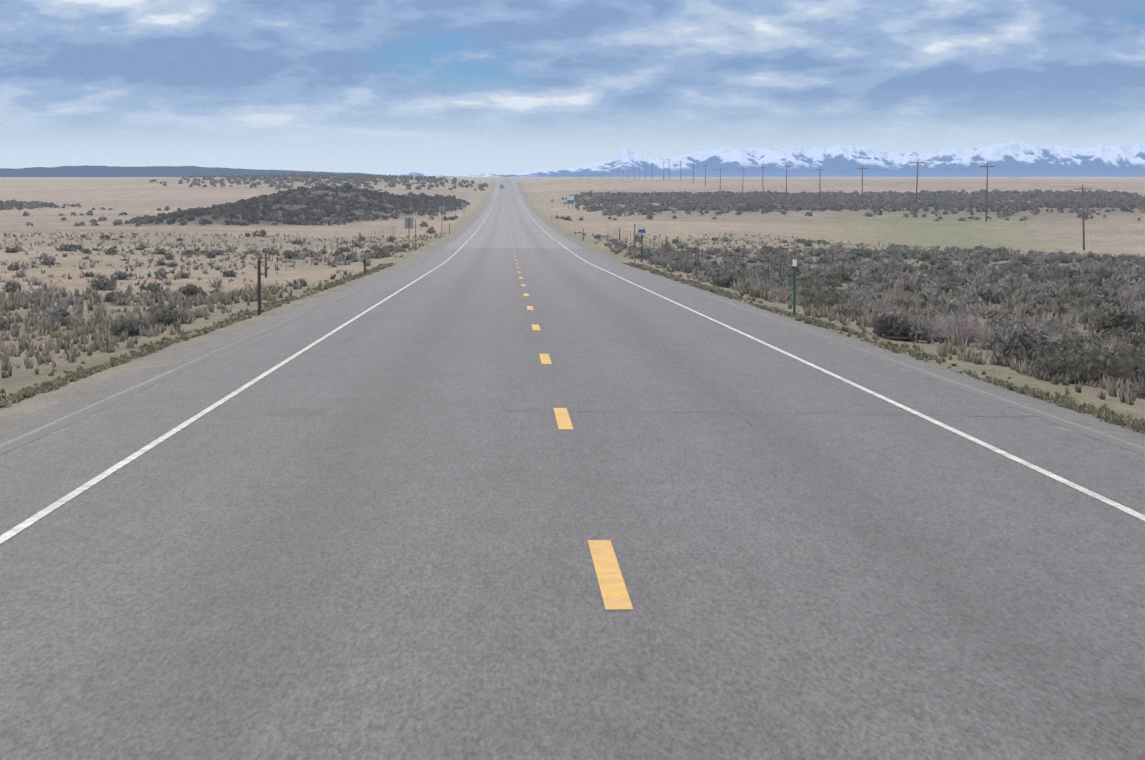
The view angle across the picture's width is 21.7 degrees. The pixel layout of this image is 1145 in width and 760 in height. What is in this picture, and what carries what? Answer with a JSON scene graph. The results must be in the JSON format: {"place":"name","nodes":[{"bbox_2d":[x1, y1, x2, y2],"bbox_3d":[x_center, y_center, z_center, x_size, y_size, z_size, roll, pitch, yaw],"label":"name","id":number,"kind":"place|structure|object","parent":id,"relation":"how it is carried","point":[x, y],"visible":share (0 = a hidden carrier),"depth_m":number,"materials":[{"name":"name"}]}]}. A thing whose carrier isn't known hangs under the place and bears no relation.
{"place":"outdoors","nodes":[
{"label":"outdoors","id":0,"kind":"place"},
{"bbox_2d":[0,165,388,176],"bbox_3d":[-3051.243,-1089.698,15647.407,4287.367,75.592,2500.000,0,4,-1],"label":"hills","id":1,"kind":"structure","parent":0,"point":[119,171],"depth_m":15628.76,"materials":[{"name":"grey"}]},
{"bbox_2d":[0,181,1144,759],"bbox_3d":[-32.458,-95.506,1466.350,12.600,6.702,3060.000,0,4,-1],"label":"road","id":2,"kind":"structure","parent":0,"point":[342,543],"depth_m":16.99,"materials":[{"name":"grey asphalt"}]},
{"bbox_2d":[507,206,632,609],"bbox_3d":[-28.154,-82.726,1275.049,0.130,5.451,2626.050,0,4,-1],"label":"dashes","id":3,"kind":"object","parent":2,"relation":"on","point":[614,593],"visible":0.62,"depth_m":15.71,"materials":[{"name":"yellow paint"}]},
{"bbox_2d":[0,198,1144,455],"bbox_3d":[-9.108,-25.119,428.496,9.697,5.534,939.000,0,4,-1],"label":"tar seals","id":4,"kind":"object","parent":2,"relation":"on","point":[64,422],"visible":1,"depth_m":34.93,"materials":[{"name":"grey asphalt"}]},
{"bbox_2d":[0,183,1144,543],"bbox_3d":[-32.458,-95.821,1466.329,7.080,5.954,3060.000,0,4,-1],"label":"edge lines","id":5,"kind":"object","parent":2,"relation":"on","point":[234,393],"visible":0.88,"depth_m":25.86,"materials":[{"name":"white paint"}]},
{"bbox_2d":[0,176,1144,428],"bbox_3d":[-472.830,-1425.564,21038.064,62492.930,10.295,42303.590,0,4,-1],"label":"ground","id":6,"kind":"structure","parent":0,"point":[1118,232],"depth_m":401.49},
{"bbox_2d":[257,259,260,314],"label":"delineator","id":7,"kind":"object","parent":6,"relation":"on","point":[259,284],"visible":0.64,"depth_m":67.67,"materials":[{"name":"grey metal"}]},
{"bbox_2d":[265,226,394,277],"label":"fence","id":8,"kind":"object","parent":6,"relation":"on","point":[321,247],"visible":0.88,"depth_m":198.37,"materials":[{"name":"brown wood"}]},
{"bbox_2d":[363,260,365,273],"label":"marker","id":9,"kind":"object","parent":6,"relation":"on","point":[364,261],"visible":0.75,"depth_m":120.61,"materials":[{"name":"grey metal"}]},
{"bbox_2d":[405,218,412,250],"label":"sign back","id":10,"kind":"object","parent":6,"relation":"on","point":[409,223],"visible":0.88,"depth_m":207.37,"materials":[{"name":"grey metal"}]},
{"bbox_2d":[415,217,415,250],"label":"snow pole","id":11,"kind":"object","parent":6,"relation":"on","point":[415,233],"visible":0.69,"depth_m":202.41,"materials":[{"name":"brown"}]},
{"bbox_2d":[439,206,444,211],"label":"sign back","id":12,"kind":"object","parent":6,"relation":"on","point":[441,208],"visible":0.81,"depth_m":329.07,"materials":[{"name":"grey metal"}]},
{"bbox_2d":[567,196,573,208],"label":"road sign","id":13,"kind":"object","parent":6,"relation":"on","point":[570,199],"visible":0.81,"depth_m":688.73,"materials":[{"name":"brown metal"}]},
{"bbox_2d":[0,233,1144,329],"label":"sagebrush","id":14,"kind":"object","parent":6,"relation":"on","point":[1107,285],"visible":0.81,"depth_m":134.29,"materials":[{"name":"grey plant"}]},
{"bbox_2d":[0,173,1144,236],"bbox_3d":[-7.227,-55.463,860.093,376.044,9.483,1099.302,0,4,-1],"label":"sagebrush","id":15,"kind":"object","parent":6,"relation":"on","point":[812,201],"visible":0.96,"depth_m":563.29,"materials":[{"name":"grey plant"}]},
{"bbox_2d":[0,239,1144,319],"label":"twig brush","id":16,"kind":"object","parent":6,"relation":"on","point":[784,291],"visible":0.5,"depth_m":135.06,"materials":[{"name":"plant"}]},
{"bbox_2d":[0,277,1144,404],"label":"dry grass tufts","id":17,"kind":"object","parent":6,"relation":"on","point":[98,339],"visible":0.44,"depth_m":75.23,"materials":[{"name":"plant"}]},
{"bbox_2d":[0,292,1144,409],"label":"twig brush","id":18,"kind":"object","parent":6,"relation":"on","point":[948,323],"visible":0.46,"depth_m":61.91,"materials":[{"name":"plant"}]},
{"bbox_2d":[105,292,1144,398],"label":"sagebrush","id":19,"kind":"object","parent":6,"relation":"on","point":[1058,354],"visible":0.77,"depth_m":54.91,"materials":[{"name":"grey plant"}]},
{"bbox_2d":[634,221,635,261],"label":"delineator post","id":20,"kind":"object","parent":6,"relation":"on","point":[634,240],"visible":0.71,"depth_m":157.78,"materials":[{"name":"brown"}]},
{"bbox_2d":[638,226,645,262],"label":"road sign","id":21,"kind":"object","parent":6,"relation":"on","point":[641,230],"visible":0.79,"depth_m":162.73,"materials":[{"name":"grey metal"}]},
{"bbox_2d":[613,228,781,280],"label":"fence","id":22,"kind":"object","parent":6,"relation":"on","point":[780,266],"visible":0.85,"depth_m":166.37,"materials":[{"name":"brown metal"}]},
{"bbox_2d":[782,164,789,195],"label":"utility pole","id":23,"kind":"object","parent":6,"relation":"on","point":[786,166],"visible":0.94,"depth_m":822.78,"materials":[{"name":"brown wood"}]},
{"bbox_2d":[793,259,796,314],"bbox_3d":[4.822,-1.939,64.958,0.090,1.365,0.036,0,4,-1],"label":"delineator","id":24,"kind":"object","parent":6,"relation":"on","point":[794,284],"visible":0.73,"depth_m":64.94,"materials":[{"name":"green metal"}]},
{"bbox_2d":[857,165,867,203],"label":"utility pole","id":25,"kind":"object","parent":6,"relation":"on","point":[862,168],"visible":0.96,"depth_m":655.09,"materials":[{"name":"brown wood"}]},
{"bbox_2d":[911,160,924,202],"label":"utility pole","id":26,"kind":"object","parent":6,"relation":"on","point":[917,162],"visible":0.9,"depth_m":569.51,"materials":[{"name":"brown wood"}]},
{"bbox_2d":[980,162,994,221],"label":"utility pole","id":27,"kind":"object","parent":6,"relation":"on","point":[987,166],"visible":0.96,"depth_m":486.00,"materials":[{"name":"brown wood"}]},
{"bbox_2d":[1077,184,1088,249],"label":"utility pole","id":28,"kind":"object","parent":6,"relation":"on","point":[1083,216],"visible":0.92,"depth_m":399.74,"materials":[{"name":"brown wood"}]},
{"bbox_2d":[0,262,1144,435],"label":"verge grass","id":29,"kind":"structure","parent":0,"point":[1106,414],"depth_m":46.55,"materials":[{"name":"plant"}]},
{"bbox_2d":[0,230,1144,297],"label":"shrubs","id":30,"kind":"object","parent":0,"point":[188,262],"depth_m":223.52,"materials":[{"name":"plant"}]},
{"bbox_2d":[0,0,1144,175],"label":"sky","id":31,"kind":"structure","parent":0,"point":[382,87],"materials":[{"name":"blue"}]},
{"bbox_2d":[396,142,1144,176],"bbox_3d":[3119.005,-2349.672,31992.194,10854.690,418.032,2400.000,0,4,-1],"label":"mountain range","id":32,"kind":"structure","parent":0,"point":[1030,160],"depth_m":31927.82,"materials":[{"name":"white snow"}]},
{"bbox_2d":[647,160,1131,192],"bbox_3d":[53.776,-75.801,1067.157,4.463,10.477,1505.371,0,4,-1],"label":"power line wires","id":33,"kind":"object","parent":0,"point":[930,166],"visible":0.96,"depth_m":544.47,"materials":[{"name":"grey metal"}]}
]}

